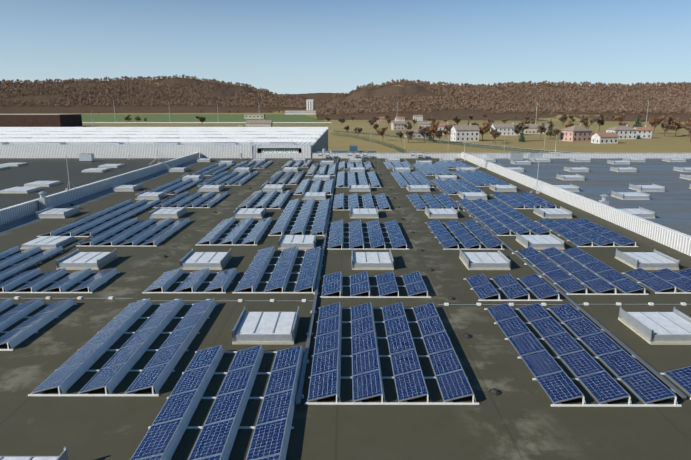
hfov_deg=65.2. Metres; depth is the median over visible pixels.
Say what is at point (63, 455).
skylight
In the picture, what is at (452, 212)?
skylight
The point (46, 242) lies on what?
skylight
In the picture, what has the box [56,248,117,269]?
skylight
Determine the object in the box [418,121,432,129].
house
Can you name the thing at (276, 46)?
sky
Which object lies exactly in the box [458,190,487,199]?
skylight
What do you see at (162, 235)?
solar array
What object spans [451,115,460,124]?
tree
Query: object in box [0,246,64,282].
solar array
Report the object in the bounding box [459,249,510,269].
skylight
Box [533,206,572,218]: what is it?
skylight
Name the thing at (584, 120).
tree
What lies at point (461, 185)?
solar array
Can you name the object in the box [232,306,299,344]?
skylight
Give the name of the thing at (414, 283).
solar array
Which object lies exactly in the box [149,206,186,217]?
skylight
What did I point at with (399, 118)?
house
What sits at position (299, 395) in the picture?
cable tray
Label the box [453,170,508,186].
solar array
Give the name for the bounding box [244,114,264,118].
farm shed
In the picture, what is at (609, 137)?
house
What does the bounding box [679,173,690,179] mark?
skylight
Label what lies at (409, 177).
solar array
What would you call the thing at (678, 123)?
tree
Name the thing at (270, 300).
cable run
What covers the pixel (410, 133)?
tree
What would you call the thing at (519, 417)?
warehouse roof and walls
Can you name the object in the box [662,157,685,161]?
skylight
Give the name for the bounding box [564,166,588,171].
skylight
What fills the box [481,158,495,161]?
skylight
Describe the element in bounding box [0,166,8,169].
skylight
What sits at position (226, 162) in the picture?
skylight
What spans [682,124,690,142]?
tree
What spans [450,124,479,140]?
house
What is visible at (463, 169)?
skylight
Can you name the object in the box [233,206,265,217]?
skylight
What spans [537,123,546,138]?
tree
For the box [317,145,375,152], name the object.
yard plant
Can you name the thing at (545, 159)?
skylight
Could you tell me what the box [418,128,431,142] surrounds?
tree
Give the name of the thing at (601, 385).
solar array
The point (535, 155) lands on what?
hvac
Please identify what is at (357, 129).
tree
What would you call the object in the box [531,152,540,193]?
lightning rod
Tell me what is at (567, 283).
solar array
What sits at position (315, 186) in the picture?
solar array
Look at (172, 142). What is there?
warehouse
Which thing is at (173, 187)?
solar array
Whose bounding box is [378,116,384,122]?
house
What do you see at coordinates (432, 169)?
solar array
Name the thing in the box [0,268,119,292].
solar array
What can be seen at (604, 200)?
roof vent
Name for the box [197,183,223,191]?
skylight
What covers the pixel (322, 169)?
solar array
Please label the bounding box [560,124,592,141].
house
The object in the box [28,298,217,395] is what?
solar array
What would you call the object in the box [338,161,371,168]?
solar array
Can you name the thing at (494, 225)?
solar array
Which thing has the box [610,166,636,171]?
skylight
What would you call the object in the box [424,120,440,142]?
tree
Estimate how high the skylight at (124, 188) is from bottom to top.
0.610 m
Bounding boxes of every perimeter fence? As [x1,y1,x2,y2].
[331,132,405,152]
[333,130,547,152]
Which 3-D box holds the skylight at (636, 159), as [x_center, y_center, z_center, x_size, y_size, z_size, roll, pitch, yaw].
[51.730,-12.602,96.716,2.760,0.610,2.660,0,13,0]
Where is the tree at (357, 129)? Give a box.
[353,127,362,133]
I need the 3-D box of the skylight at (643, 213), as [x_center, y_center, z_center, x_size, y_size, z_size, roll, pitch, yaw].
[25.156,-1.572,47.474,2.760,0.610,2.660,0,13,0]
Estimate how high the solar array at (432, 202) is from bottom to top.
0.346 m
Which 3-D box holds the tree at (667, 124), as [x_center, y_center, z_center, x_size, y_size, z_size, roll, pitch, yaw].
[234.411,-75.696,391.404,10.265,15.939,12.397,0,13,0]
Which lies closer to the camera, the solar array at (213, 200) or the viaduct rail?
the solar array at (213, 200)
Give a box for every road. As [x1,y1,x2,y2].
[190,126,417,127]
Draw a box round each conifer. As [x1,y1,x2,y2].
[519,128,525,141]
[546,121,553,135]
[634,114,639,126]
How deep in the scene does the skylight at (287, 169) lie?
80.48 m
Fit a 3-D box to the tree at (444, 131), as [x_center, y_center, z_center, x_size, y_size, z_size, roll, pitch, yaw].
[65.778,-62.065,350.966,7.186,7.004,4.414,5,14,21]
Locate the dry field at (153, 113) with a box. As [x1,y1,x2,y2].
[22,113,284,113]
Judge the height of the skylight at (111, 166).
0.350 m
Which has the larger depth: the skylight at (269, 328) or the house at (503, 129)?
the house at (503, 129)
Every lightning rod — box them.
[66,156,76,190]
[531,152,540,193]
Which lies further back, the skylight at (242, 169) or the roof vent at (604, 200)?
the skylight at (242, 169)
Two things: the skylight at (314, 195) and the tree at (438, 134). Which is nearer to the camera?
the skylight at (314, 195)
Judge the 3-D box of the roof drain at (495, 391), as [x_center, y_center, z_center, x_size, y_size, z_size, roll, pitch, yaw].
[4.934,5.317,17.843,0.380,0.120,0.400,0,13,0]
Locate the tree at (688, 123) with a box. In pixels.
[684,119,690,136]
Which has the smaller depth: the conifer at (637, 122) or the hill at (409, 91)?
the conifer at (637, 122)
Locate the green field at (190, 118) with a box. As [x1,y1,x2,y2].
[81,114,325,121]
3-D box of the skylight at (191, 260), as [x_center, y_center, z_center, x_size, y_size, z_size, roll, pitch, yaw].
[-8.415,1.740,32.690,2.460,0.610,2.660,0,13,0]
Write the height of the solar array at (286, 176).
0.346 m
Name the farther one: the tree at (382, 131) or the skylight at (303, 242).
the tree at (382, 131)
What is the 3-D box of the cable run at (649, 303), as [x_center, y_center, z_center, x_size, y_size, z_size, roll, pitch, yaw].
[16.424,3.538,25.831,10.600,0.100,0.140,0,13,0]
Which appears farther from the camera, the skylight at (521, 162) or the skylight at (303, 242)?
the skylight at (521, 162)
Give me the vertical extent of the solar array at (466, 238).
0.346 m
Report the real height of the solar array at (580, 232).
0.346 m
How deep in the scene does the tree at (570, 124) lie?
409.85 m
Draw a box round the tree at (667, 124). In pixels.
[658,115,677,136]
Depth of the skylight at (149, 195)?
55.94 m
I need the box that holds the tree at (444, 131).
[442,129,450,136]
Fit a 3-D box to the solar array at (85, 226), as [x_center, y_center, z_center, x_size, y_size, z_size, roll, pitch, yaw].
[-20.571,-1.316,46.938,4.106,0.346,15.130,0,13,0]
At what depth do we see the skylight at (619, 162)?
91.80 m
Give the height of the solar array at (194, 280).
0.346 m
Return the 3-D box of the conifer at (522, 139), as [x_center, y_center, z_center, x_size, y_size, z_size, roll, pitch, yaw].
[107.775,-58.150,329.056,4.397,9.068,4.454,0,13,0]
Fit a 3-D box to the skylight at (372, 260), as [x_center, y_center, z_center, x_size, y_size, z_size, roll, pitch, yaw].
[1.604,1.743,32.675,2.460,0.610,2.660,0,13,0]
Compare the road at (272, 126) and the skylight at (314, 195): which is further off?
the road at (272, 126)
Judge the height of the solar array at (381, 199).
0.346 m
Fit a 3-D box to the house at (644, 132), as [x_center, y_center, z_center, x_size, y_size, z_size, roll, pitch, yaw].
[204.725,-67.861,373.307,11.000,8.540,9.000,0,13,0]
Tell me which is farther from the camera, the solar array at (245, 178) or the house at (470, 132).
the house at (470, 132)
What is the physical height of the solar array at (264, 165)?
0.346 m
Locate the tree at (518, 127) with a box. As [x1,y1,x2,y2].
[513,120,528,140]
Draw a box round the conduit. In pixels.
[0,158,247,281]
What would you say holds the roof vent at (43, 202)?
on the warehouse roof and walls
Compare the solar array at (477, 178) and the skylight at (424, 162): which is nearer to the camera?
the solar array at (477, 178)
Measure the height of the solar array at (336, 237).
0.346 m
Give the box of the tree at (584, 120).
[580,115,597,128]
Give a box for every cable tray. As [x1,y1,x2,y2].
[296,158,338,404]
[404,158,686,397]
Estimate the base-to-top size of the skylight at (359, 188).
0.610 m
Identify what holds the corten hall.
on the ground
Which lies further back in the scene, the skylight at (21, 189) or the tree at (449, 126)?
the tree at (449, 126)
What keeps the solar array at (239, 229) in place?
on the warehouse roof and walls
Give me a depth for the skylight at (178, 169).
80.56 m
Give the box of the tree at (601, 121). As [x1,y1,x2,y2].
[596,116,607,128]
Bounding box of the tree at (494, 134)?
[490,131,498,138]
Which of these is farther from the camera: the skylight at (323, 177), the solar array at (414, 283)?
the skylight at (323, 177)
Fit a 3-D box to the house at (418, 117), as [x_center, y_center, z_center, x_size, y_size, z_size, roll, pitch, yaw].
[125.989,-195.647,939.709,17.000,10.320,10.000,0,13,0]
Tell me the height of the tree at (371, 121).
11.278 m
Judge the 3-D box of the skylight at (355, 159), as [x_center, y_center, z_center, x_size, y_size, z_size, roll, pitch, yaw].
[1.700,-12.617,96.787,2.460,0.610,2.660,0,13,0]
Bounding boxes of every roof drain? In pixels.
[462,333,471,338]
[488,388,500,395]
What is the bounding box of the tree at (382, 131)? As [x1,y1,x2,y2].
[376,127,387,136]
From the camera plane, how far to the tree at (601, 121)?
478.90 m
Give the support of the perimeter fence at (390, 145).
on the ground
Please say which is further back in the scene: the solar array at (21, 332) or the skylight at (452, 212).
the skylight at (452, 212)
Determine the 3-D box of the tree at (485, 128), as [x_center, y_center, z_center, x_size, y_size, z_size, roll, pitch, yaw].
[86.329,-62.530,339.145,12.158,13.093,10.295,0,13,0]
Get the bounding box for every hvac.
[79,153,94,161]
[509,153,522,160]
[528,153,542,160]
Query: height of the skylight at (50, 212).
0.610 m
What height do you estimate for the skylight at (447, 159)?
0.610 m
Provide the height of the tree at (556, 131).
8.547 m
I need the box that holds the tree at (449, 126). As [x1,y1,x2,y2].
[444,123,456,131]
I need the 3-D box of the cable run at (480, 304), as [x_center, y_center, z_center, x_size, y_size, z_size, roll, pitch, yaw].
[7.574,3.546,25.794,6.300,0.100,0.140,0,13,0]
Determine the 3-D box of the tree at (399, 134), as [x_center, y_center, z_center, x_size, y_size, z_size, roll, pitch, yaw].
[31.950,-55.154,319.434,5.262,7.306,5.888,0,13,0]
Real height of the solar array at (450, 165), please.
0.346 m
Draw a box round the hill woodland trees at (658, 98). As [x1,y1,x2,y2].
[315,79,690,116]
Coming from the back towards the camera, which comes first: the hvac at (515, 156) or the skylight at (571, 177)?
the hvac at (515, 156)
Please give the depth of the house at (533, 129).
436.33 m
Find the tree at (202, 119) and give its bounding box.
[196,116,205,121]
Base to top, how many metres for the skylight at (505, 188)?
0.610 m
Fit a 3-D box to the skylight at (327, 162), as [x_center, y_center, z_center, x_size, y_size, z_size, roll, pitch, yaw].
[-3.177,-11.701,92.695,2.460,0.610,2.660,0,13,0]
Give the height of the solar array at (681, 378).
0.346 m
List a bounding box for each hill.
[0,77,306,113]
[278,93,345,100]
[317,82,690,121]
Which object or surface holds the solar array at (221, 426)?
on the warehouse roof and walls
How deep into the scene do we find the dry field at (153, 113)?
2451.79 m
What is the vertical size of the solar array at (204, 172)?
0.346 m
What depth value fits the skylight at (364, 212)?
46.35 m
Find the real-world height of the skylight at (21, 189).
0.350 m
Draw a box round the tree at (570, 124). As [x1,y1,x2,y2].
[565,120,573,127]
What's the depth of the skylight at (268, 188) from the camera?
61.44 m
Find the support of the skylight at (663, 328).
on the warehouse roof and walls
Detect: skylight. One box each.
[0,162,28,165]
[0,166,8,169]
[0,187,42,192]
[0,447,67,459]
[20,236,75,248]
[23,181,62,186]
[36,206,79,217]
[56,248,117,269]
[82,168,110,171]
[98,164,124,167]
[112,183,141,191]
[135,190,166,199]
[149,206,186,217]
[168,166,188,171]
[180,173,203,179]
[180,248,231,269]
[196,158,213,161]
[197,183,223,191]
[218,160,234,163]
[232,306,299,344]
[233,166,251,171]
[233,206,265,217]
[251,157,266,161]
[261,183,284,191]
[278,232,316,249]
[281,166,298,171]
[292,158,306,161]
[302,190,326,199]
[312,173,330,179]
[320,159,333,163]
[348,157,361,161]
[348,166,364,171]
[349,183,370,191]
[350,206,378,217]
[351,248,393,269]
[385,158,399,161]
[393,166,410,171]
[406,184,430,191]
[416,160,431,163]
[425,206,457,217]
[435,173,456,179]
[439,157,455,161]
[456,167,475,171]
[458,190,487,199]
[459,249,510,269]
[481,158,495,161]
[489,184,516,191]
[505,166,523,171]
[510,160,530,163]
[516,232,564,249]
[531,157,550,161]
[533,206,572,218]
[554,183,579,191]
[556,173,584,179]
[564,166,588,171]
[569,157,590,161]
[607,159,630,163]
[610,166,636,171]
[611,190,649,199]
[615,249,679,269]
[618,307,690,344]
[619,206,655,218]
[623,157,645,161]
[629,183,664,191]
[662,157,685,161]
[673,167,690,171]
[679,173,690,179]
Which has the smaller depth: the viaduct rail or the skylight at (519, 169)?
the skylight at (519, 169)
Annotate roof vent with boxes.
[38,191,48,210]
[599,194,608,205]
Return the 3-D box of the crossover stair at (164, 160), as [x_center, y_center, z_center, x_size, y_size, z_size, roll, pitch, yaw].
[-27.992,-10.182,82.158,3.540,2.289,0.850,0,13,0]
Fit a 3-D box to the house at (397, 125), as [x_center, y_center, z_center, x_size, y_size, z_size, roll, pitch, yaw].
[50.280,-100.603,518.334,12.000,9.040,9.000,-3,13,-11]
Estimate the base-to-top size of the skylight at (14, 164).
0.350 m
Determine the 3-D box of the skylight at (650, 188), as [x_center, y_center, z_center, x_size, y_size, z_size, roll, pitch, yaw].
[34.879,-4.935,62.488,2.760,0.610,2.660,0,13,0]
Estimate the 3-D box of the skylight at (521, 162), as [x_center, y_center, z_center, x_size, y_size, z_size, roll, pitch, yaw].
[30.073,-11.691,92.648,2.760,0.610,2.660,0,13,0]
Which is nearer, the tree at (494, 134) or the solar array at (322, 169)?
the solar array at (322, 169)
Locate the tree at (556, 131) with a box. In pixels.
[552,128,559,138]
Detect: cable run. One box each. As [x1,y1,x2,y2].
[0,296,132,298]
[137,299,305,301]
[438,303,562,305]
[578,302,690,304]
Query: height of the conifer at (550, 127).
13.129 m
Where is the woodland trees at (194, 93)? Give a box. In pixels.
[0,74,326,109]
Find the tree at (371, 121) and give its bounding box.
[368,118,374,125]
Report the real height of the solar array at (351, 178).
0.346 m
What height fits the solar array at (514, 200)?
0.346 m
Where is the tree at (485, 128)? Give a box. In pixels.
[479,120,491,140]
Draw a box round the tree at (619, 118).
[613,113,624,121]
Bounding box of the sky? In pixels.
[0,0,690,93]
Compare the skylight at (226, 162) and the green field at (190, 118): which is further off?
the green field at (190, 118)
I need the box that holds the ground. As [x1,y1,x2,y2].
[74,115,690,152]
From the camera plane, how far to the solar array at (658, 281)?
29.01 m
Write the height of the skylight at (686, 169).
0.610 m
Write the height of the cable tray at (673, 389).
0.150 m
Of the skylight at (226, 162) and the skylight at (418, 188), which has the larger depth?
the skylight at (226, 162)
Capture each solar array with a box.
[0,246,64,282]
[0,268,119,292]
[0,298,76,350]
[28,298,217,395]
[37,199,159,236]
[76,217,189,245]
[130,345,304,459]
[142,268,238,292]
[146,178,204,193]
[151,191,227,207]
[187,163,234,175]
[195,217,272,244]
[197,170,257,184]
[230,160,271,167]
[232,246,321,292]
[236,190,291,208]
[262,170,303,184]
[268,198,329,235]
[282,160,310,166]
[293,178,333,194]
[305,163,336,175]
[305,302,478,404]
[320,271,430,297]
[327,219,407,248]
[332,193,390,209]
[336,171,380,186]
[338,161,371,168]
[384,161,412,168]
[391,171,434,187]
[407,193,458,209]
[413,163,452,175]
[426,219,504,249]
[431,178,483,194]
[436,161,471,168]
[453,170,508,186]
[456,198,549,235]
[464,274,562,300]
[484,303,681,406]
[491,192,557,208]
[515,247,648,294]
[535,218,637,246]
[622,268,690,293]
[660,366,690,399]
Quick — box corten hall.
[0,114,81,126]
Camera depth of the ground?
345.91 m
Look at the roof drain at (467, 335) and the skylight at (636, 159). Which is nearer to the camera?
the roof drain at (467, 335)
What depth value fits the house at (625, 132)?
360.02 m
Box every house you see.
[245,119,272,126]
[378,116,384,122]
[391,120,404,129]
[395,117,404,121]
[404,130,425,137]
[413,115,422,120]
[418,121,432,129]
[437,122,452,134]
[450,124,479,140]
[490,122,522,134]
[523,123,549,133]
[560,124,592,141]
[591,131,619,143]
[605,124,636,138]
[633,126,652,137]
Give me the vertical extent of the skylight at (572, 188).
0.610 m
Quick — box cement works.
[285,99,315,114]
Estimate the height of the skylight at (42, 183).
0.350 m
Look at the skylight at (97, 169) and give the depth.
80.74 m
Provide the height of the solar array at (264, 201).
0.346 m
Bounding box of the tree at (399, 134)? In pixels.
[395,131,403,138]
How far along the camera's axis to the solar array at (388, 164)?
89.25 m
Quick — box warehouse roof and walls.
[0,152,690,459]
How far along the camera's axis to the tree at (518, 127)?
337.56 m
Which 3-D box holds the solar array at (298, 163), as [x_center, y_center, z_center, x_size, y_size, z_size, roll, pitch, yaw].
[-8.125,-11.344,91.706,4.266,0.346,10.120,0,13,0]
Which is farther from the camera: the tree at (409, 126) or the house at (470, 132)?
the tree at (409, 126)
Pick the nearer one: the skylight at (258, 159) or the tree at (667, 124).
the skylight at (258, 159)
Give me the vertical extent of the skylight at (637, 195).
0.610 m
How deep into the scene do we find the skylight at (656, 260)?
32.07 m
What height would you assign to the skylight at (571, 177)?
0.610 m
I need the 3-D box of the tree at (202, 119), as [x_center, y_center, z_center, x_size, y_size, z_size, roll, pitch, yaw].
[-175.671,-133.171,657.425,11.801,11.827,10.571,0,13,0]
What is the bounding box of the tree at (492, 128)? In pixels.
[489,126,500,142]
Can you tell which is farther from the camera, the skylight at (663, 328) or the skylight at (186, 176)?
the skylight at (186, 176)
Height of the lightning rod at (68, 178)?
3.500 m
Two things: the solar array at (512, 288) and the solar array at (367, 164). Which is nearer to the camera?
the solar array at (512, 288)
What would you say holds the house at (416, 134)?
on the ground
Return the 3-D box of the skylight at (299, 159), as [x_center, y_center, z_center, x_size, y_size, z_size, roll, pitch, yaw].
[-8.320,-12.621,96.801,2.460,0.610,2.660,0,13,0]
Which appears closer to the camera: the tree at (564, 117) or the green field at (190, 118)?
the tree at (564, 117)
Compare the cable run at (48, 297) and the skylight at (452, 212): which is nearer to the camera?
the cable run at (48, 297)
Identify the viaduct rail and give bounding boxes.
[82,122,330,123]
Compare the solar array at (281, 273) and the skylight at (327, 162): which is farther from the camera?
the skylight at (327, 162)
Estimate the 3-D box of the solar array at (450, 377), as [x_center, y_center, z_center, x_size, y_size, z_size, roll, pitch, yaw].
[1.478,4.448,21.204,5.541,0.346,8.450,0,13,0]
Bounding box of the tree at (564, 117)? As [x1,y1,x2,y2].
[560,114,568,122]
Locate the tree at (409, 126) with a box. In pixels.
[404,122,411,129]
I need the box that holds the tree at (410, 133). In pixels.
[404,130,413,142]
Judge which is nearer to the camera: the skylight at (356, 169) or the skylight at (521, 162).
the skylight at (356, 169)
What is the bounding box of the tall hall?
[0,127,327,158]
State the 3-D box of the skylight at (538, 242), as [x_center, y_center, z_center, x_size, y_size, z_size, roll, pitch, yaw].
[13.391,0.720,37.245,2.460,0.610,2.660,0,13,0]
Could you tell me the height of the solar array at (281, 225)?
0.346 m
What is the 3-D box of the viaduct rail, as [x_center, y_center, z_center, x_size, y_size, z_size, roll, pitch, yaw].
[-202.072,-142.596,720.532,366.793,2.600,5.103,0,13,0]
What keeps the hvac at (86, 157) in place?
on the warehouse roof and walls
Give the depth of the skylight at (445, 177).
71.70 m
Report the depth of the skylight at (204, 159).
95.87 m
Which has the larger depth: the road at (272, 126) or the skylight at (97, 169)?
the road at (272, 126)
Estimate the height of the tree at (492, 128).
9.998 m
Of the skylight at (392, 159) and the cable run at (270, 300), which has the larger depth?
the skylight at (392, 159)
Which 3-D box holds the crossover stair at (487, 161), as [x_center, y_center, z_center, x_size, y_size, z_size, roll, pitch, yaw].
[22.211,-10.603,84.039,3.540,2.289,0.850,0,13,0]
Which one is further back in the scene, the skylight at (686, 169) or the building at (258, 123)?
the building at (258, 123)
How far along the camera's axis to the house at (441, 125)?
424.71 m
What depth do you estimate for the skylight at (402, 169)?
80.45 m
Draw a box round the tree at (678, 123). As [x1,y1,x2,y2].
[672,118,682,135]
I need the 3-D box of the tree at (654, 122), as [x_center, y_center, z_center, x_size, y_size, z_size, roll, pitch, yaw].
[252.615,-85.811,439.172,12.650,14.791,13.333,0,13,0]
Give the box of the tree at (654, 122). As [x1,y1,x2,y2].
[648,116,667,133]
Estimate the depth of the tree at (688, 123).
381.19 m
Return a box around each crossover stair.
[153,155,172,167]
[476,154,499,168]
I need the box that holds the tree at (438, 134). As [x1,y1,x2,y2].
[434,129,442,138]
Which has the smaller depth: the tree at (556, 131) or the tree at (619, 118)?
the tree at (556, 131)

